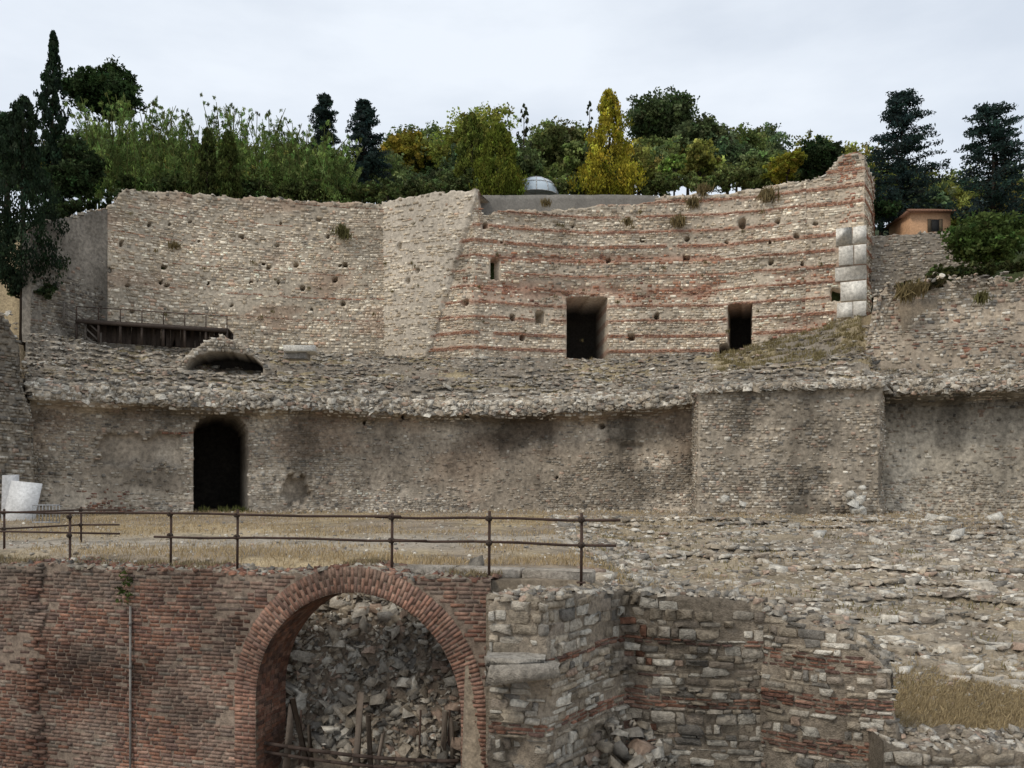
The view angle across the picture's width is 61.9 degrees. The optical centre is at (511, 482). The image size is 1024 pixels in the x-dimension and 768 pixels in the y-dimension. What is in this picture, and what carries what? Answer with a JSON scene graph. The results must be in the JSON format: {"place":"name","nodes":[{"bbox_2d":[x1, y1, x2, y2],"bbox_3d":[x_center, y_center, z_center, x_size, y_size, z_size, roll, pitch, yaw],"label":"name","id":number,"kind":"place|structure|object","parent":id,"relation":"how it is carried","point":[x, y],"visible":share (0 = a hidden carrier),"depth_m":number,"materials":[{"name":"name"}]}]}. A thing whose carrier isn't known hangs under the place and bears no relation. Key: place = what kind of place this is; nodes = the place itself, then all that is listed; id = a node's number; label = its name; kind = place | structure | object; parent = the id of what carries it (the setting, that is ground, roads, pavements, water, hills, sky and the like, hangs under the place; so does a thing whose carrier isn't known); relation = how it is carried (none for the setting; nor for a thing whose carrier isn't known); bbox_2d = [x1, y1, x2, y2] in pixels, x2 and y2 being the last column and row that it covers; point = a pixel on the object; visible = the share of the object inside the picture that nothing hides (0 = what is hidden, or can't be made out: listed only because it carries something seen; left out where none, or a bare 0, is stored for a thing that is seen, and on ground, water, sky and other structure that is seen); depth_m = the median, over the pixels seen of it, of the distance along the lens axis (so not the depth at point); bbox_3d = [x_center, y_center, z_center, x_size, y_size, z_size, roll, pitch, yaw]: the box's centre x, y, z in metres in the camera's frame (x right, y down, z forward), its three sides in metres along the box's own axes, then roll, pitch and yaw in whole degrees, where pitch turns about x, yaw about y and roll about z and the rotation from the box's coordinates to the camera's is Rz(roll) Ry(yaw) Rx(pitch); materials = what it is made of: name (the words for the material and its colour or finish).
{"place":"outdoors","nodes":[
{"label":"outdoors","id":0,"kind":"place"},
{"bbox_2d":[0,222,1023,767],"bbox_3d":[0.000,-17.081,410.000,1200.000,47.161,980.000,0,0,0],"label":"ground","id":1,"kind":"structure","parent":0,"point":[472,734],"depth_m":22.98,"materials":[{"name":"beige stone"}]},
{"bbox_2d":[0,111,24,211],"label":"umbrella pine","id":2,"kind":"object","parent":1,"relation":"on","point":[2,114],"visible":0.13,"depth_m":71.78,"materials":[{"name":"green plant"}]},
{"bbox_2d":[0,310,40,518],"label":"ruined pier","id":3,"kind":"structure","parent":1,"relation":"on","point":[17,455],"depth_m":35.54,"materials":[{"name":"grey stone"}]},
{"bbox_2d":[1,475,42,520],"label":"white boards","id":4,"kind":"object","parent":1,"relation":"on","point":[17,495],"visible":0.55,"depth_m":33.05,"materials":[{"name":"white"}]},
{"bbox_2d":[0,94,70,350],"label":"cypress tree","id":5,"kind":"object","parent":1,"relation":"on","point":[24,152],"visible":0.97,"depth_m":46.48,"materials":[{"name":"green plant"}]},
{"bbox_2d":[32,505,59,522],"bbox_3d":[-16.380,1.110,30.000,0.990,0.640,0.040,0,0,0],"label":"metal barrier","id":6,"kind":"object","parent":1,"relation":"on","point":[46,514],"visible":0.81,"depth_m":29.99,"materials":[{"name":"grey metal"}]},
{"bbox_2d":[19,30,89,223],"bbox_3d":[-32.192,-23.231,59.767,4.346,17.253,3.945,0,0,0],"label":"cypress tree","id":7,"kind":"object","parent":1,"relation":"on","point":[50,150],"visible":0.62,"depth_m":59.69,"materials":[{"name":"green plant"}]},
{"bbox_2d":[0,507,119,557],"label":"pipe railing","id":8,"kind":"object","parent":1,"relation":"on","point":[3,529],"visible":0.85,"depth_m":21.01,"materials":[{"name":"brown metal"}]},
{"bbox_2d":[22,208,110,341],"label":"rendered side wall","id":9,"kind":"structure","parent":1,"relation":"on","point":[84,243],"depth_m":49.14,"materials":[{"name":"grey paint"}]},
{"bbox_2d":[44,134,106,212],"bbox_3d":[-28.666,-18.517,56.706,3.524,8.992,3.890,0,0,0],"label":"holm oak","id":10,"kind":"object","parent":1,"relation":"on","point":[81,175],"visible":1,"depth_m":55.95,"materials":[{"name":"green plant"}]},
{"bbox_2d":[59,54,148,203],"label":"umbrella pine","id":11,"kind":"object","parent":1,"relation":"on","point":[91,85],"visible":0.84,"depth_m":76.04,"materials":[{"name":"green plant"}]},
{"bbox_2d":[192,127,218,196],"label":"cypress tree","id":12,"kind":"object","parent":1,"relation":"on","point":[202,179],"visible":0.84,"depth_m":56.61,"materials":[{"name":"green plant"}]},
{"bbox_2d":[63,90,363,208],"bbox_3d":[-21.959,-24.107,61.774,23.064,11.578,11.361,0,0,0],"label":"bamboo grove","id":13,"kind":"object","parent":1,"relation":"on","point":[312,167],"visible":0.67,"depth_m":59.78,"materials":[{"name":"green plant"}]},
{"bbox_2d":[213,129,243,198],"bbox_3d":[-18.991,-20.063,57.009,1.962,7.135,2.095,0,0,0],"label":"cypress tree","id":14,"kind":"object","parent":1,"relation":"on","point":[227,151],"visible":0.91,"depth_m":56.61,"materials":[{"name":"green plant"}]},
{"bbox_2d":[0,555,501,767],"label":"brick arch wall","id":15,"kind":"structure","parent":1,"relation":"on","point":[212,646],"depth_m":15.65,"materials":[{"name":"red brick"}]},
{"bbox_2d":[114,569,133,603],"bbox_3d":[-7.170,1.936,15.818,0.385,0.670,0.159,0,0,16],"label":"ivy plant","id":16,"kind":"object","parent":15,"relation":"attached to","point":[124,583],"visible":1,"depth_m":15.80,"materials":[{"name":"green plant"}]},
{"bbox_2d":[128,606,131,767],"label":"drainpipe","id":17,"kind":"object","parent":15,"relation":"attached to","point":[130,685],"visible":1,"depth_m":15.80,"materials":[{"name":"metal"}]},
{"bbox_2d":[0,509,620,585],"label":"pipe railing","id":18,"kind":"object","parent":15,"relation":"on","point":[581,520],"visible":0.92,"depth_m":14.62,"materials":[{"name":"brown metal"}]},
{"bbox_2d":[307,92,342,179],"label":"fir tree","id":19,"kind":"object","parent":1,"relation":"on","point":[322,112],"visible":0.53,"depth_m":73.62,"materials":[{"name":"green plant"}]},
{"bbox_2d":[29,385,692,514],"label":"podium wall","id":20,"kind":"structure","parent":1,"relation":"on","point":[125,457],"depth_m":43.04,"materials":[{"name":"grey stone"}]},
{"bbox_2d":[264,710,458,767],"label":"iron guard rail","id":21,"kind":"object","parent":1,"relation":"on","point":[300,749],"visible":0.82,"depth_m":15.12,"materials":[{"name":"brown metal"}]},
{"bbox_2d":[270,647,454,767],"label":"timber props","id":22,"kind":"object","parent":1,"relation":"on","point":[292,715],"visible":0.56,"depth_m":15.29,"materials":[{"name":"wood"}]},
{"bbox_2d":[339,98,395,203],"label":"fir tree","id":23,"kind":"object","parent":1,"relation":"on","point":[364,120],"visible":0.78,"depth_m":66.56,"materials":[{"name":"green plant"}]},
{"bbox_2d":[282,555,483,767],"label":"rubble heap","id":24,"kind":"object","parent":1,"relation":"on","point":[359,609],"visible":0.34,"depth_m":15.93,"materials":[{"name":"stone"}]},
{"bbox_2d":[377,128,441,173],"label":"lime tree","id":25,"kind":"object","parent":1,"relation":"on","point":[405,143],"visible":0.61,"depth_m":88.90,"materials":[{"name":"green plant"}]},
{"bbox_2d":[415,101,521,168],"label":"lime tree","id":26,"kind":"object","parent":1,"relation":"on","point":[449,137],"visible":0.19,"depth_m":80.69,"materials":[{"name":"green plant"}]},
{"bbox_2d":[451,111,492,191],"bbox_3d":[-2.901,-20.979,59.941,2.882,10.279,2.844,0,0,-30],"label":"thuja tree","id":27,"kind":"object","parent":1,"relation":"on","point":[472,132],"visible":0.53,"depth_m":59.47,"materials":[{"name":"green plant"}]},
{"bbox_2d":[394,564,595,584],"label":"concrete kerb","id":28,"kind":"structure","parent":1,"relation":"on","point":[589,575],"depth_m":14.35,"materials":[{"name":"grey concrete"}]},
{"bbox_2d":[469,122,528,194],"bbox_3d":[-0.869,-11.431,58.273,4.103,26.308,4.116,0,0,44],"label":"thuja tree","id":29,"kind":"object","parent":1,"relation":"on","point":[506,177],"visible":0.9,"depth_m":57.29,"materials":[{"name":"green plant"}]},
{"bbox_2d":[0,508,1023,730],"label":"dry grass","id":30,"kind":"structure","parent":1,"relation":"on","point":[960,705],"depth_m":18.88,"materials":[{"name":"beige plant"}]},
{"bbox_2d":[0,116,1023,235],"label":"hillside trees","id":31,"kind":"object","parent":1,"relation":"on","point":[742,148],"visible":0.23,"depth_m":76.81,"materials":[{"name":"green plant"}]},
{"bbox_2d":[1,485,1023,715],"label":"rubble field","id":32,"kind":"structure","parent":1,"relation":"on","point":[982,589],"depth_m":24.10,"materials":[{"name":"stone"}]},
{"bbox_2d":[6,160,1023,299],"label":"shrub hedge","id":33,"kind":"object","parent":1,"relation":"on","point":[724,180],"visible":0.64,"depth_m":58.52,"materials":[{"name":"green plant"}]},
{"bbox_2d":[23,316,1023,408],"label":"cavea slope","id":34,"kind":"structure","parent":1,"relation":"on","point":[508,383],"depth_m":45.16,"materials":[{"name":"stone"}]},
{"bbox_2d":[55,303,232,347],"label":"wooden walkway","id":35,"kind":"structure","parent":34,"relation":"on","point":[150,334],"depth_m":49.67,"materials":[{"name":"brown wood"}]},
{"bbox_2d":[166,334,277,376],"bbox_3d":[-16.047,-5.929,47.466,5.955,4.155,3.176,0,0,-11],"label":"ruined vault","id":36,"kind":"object","parent":34,"relation":"on","point":[222,351],"visible":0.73,"depth_m":46.45,"materials":[{"name":"grey stone"}]},
{"bbox_2d":[106,189,384,356],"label":"cavea wall","id":37,"kind":"structure","parent":34,"relation":"on","point":[287,244],"depth_m":54.94,"materials":[{"name":"beige stone"}]},
{"bbox_2d":[283,345,317,360],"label":"stone slab","id":38,"kind":"structure","parent":34,"relation":"on","point":[298,352],"depth_m":46.78,"materials":[{"name":"white stone"}]},
{"bbox_2d":[23,374,1023,417],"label":"cornice rubble","id":39,"kind":"object","parent":34,"relation":"on","point":[969,385],"visible":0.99,"depth_m":40.34,"materials":[{"name":"stone"}]},
{"bbox_2d":[382,181,805,359],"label":"cavea wall","id":40,"kind":"structure","parent":34,"relation":"on","point":[654,311],"depth_m":55.28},
{"bbox_2d":[480,195,658,214],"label":"concrete parapet","id":41,"kind":"structure","parent":40,"relation":"on","point":[495,203],"depth_m":56.95,"materials":[{"name":"grey concrete"}]},
{"bbox_2d":[805,152,875,331],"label":"cavea wall","id":42,"kind":"structure","parent":34,"relation":"on","point":[840,193],"depth_m":53.26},
{"bbox_2d":[835,225,866,317],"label":"marble quoins","id":43,"kind":"object","parent":42,"relation":"attached to","point":[854,291],"visible":0.91,"depth_m":52.58,"materials":[{"name":"white stone"}]},
{"bbox_2d":[515,103,531,150],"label":"young poplar","id":44,"kind":"object","parent":1,"relation":"on","point":[524,131],"visible":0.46,"depth_m":79.92,"materials":[{"name":"green plant"}]},
{"bbox_2d":[33,182,1023,511],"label":"wall weeds","id":45,"kind":"object","parent":1,"relation":"on","point":[909,292],"depth_m":49.88,"materials":[{"name":"green plant"}]},
{"bbox_2d":[522,176,558,194],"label":"glass dome","id":46,"kind":"structure","parent":1,"relation":"on","point":[537,185],"depth_m":58.85,"materials":[{"name":"grey glass"}]},
{"bbox_2d":[526,115,590,177],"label":"lime tree","id":47,"kind":"object","parent":1,"relation":"on","point":[550,138],"visible":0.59,"depth_m":83.15,"materials":[{"name":"green plant"}]},
{"bbox_2d":[583,101,593,179],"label":"young poplar","id":48,"kind":"object","parent":1,"relation":"on","point":[591,118],"visible":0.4,"depth_m":63.98,"materials":[{"name":"green plant"}]},
{"bbox_2d":[566,87,648,194],"bbox_3d":[6.963,-12.747,59.066,4.907,29.018,5.312,0,0,44],"label":"golden cypress","id":49,"kind":"object","parent":1,"relation":"on","point":[610,117],"visible":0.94,"depth_m":58.16,"materials":[{"name":"yellow plant"}]},
{"bbox_2d":[486,582,767,767],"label":"ruined stone wall","id":50,"kind":"structure","parent":1,"relation":"on","point":[679,667],"depth_m":13.00,"materials":[{"name":"grey stone"}]},
{"bbox_2d":[484,650,560,686],"bbox_3d":[0.131,2.494,11.485,1.037,0.359,0.682,0,0,0],"label":"cap stone","id":51,"kind":"object","parent":50,"relation":"on","point":[502,668],"visible":0.95,"depth_m":11.20,"materials":[{"name":"grey stone"}]},
{"bbox_2d":[584,713,681,767],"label":"fallen debris","id":52,"kind":"object","parent":1,"relation":"on","point":[642,748],"visible":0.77,"depth_m":12.38,"materials":[{"name":"stone"}]},
{"bbox_2d":[622,86,699,196],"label":"oak tree","id":53,"kind":"object","parent":1,"relation":"on","point":[657,116],"visible":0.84,"depth_m":109.61,"materials":[{"name":"green plant"}]},
{"bbox_2d":[657,153,686,195],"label":"young tree","id":54,"kind":"object","parent":1,"relation":"on","point":[676,162],"visible":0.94,"depth_m":60.21,"materials":[{"name":"green plant"}]},
{"bbox_2d":[668,112,733,154],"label":"oak tree","id":55,"kind":"object","parent":1,"relation":"on","point":[706,128],"visible":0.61,"depth_m":92.22,"materials":[{"name":"green plant"}]},
{"bbox_2d":[760,147,807,183],"bbox_3d":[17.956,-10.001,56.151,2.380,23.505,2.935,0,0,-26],"label":"golden shrub","id":56,"kind":"object","parent":1,"relation":"on","point":[786,166],"visible":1,"depth_m":55.90,"materials":[{"name":"yellow plant"}]},
{"bbox_2d":[690,387,886,514],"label":"masonry pier","id":57,"kind":"structure","parent":1,"relation":"on","point":[798,452],"depth_m":39.67,"materials":[{"name":"grey stone"}]},
{"bbox_2d":[796,135,845,179],"bbox_3d":[20.777,-20.718,57.441,3.244,5.641,4.420,0,0,24],"label":"holly tree","id":58,"kind":"object","parent":1,"relation":"on","point":[823,155],"visible":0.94,"depth_m":56.62,"materials":[{"name":"green plant"}]},
{"bbox_2d":[760,599,903,767],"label":"ruined stone wall","id":59,"kind":"structure","parent":1,"relation":"on","point":[828,695],"depth_m":12.54,"materials":[{"name":"beige stone"}]},
{"bbox_2d":[866,87,951,234],"bbox_3d":[27.983,-21.274,61.323,6.594,13.942,7.500,0,0,21],"label":"cedar tree","id":60,"kind":"object","parent":1,"relation":"on","point":[898,114],"visible":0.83,"depth_m":60.66,"materials":[{"name":"green plant"}]},
{"bbox_2d":[889,213,950,234],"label":"walls","id":61,"kind":"structure","parent":1,"relation":"on","point":[912,223],"depth_m":57.00,"materials":[{"name":"paint"}]},
{"bbox_2d":[883,209,956,228],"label":"tiled roof","id":62,"kind":"structure","parent":61,"relation":"on","point":[907,212],"depth_m":56.93,"materials":[{"name":"brown tile"}]},
{"bbox_2d":[928,219,942,231],"bbox_3d":[28.246,-17.138,56.990,0.980,0.850,0.120,0,0,0],"label":"window","id":63,"kind":"structure","parent":61,"relation":"attached to","point":[935,225],"depth_m":56.95,"materials":[{"name":"grey glass"}]},
{"bbox_2d":[870,230,987,293],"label":"retaining wall","id":64,"kind":"structure","parent":1,"relation":"on","point":[900,258],"depth_m":53.81,"materials":[{"name":"grey stone"}]},
{"bbox_2d":[865,271,1023,370],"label":"cavea wall","id":65,"kind":"structure","parent":1,"relation":"on","point":[960,329],"depth_m":44.22,"materials":[{"name":"beige stone"}]},
{"bbox_2d":[866,724,1023,767],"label":"stone wall","id":66,"kind":"structure","parent":1,"relation":"on","point":[944,746],"depth_m":11.60,"materials":[{"name":"beige stone"}]},
{"bbox_2d":[882,390,1023,512],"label":"podium wall","id":67,"kind":"structure","parent":1,"relation":"on","point":[959,451],"depth_m":40.86,"materials":[{"name":"grey stone"}]},
{"bbox_2d":[936,208,1023,281],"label":"laurel bush","id":68,"kind":"object","parent":1,"relation":"on","point":[984,238],"visible":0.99,"depth_m":48.06,"materials":[{"name":"green plant"}]},
{"bbox_2d":[944,100,1023,225],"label":"cedar tree","id":69,"kind":"object","parent":1,"relation":"on","point":[999,140],"visible":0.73,"depth_m":56.40,"materials":[{"name":"green plant"}]},
{"bbox_2d":[0,0,1023,227],"label":"sky","id":70,"kind":"structure","parent":0,"point":[824,67],"materials":[{"name":"white"}]}
]}

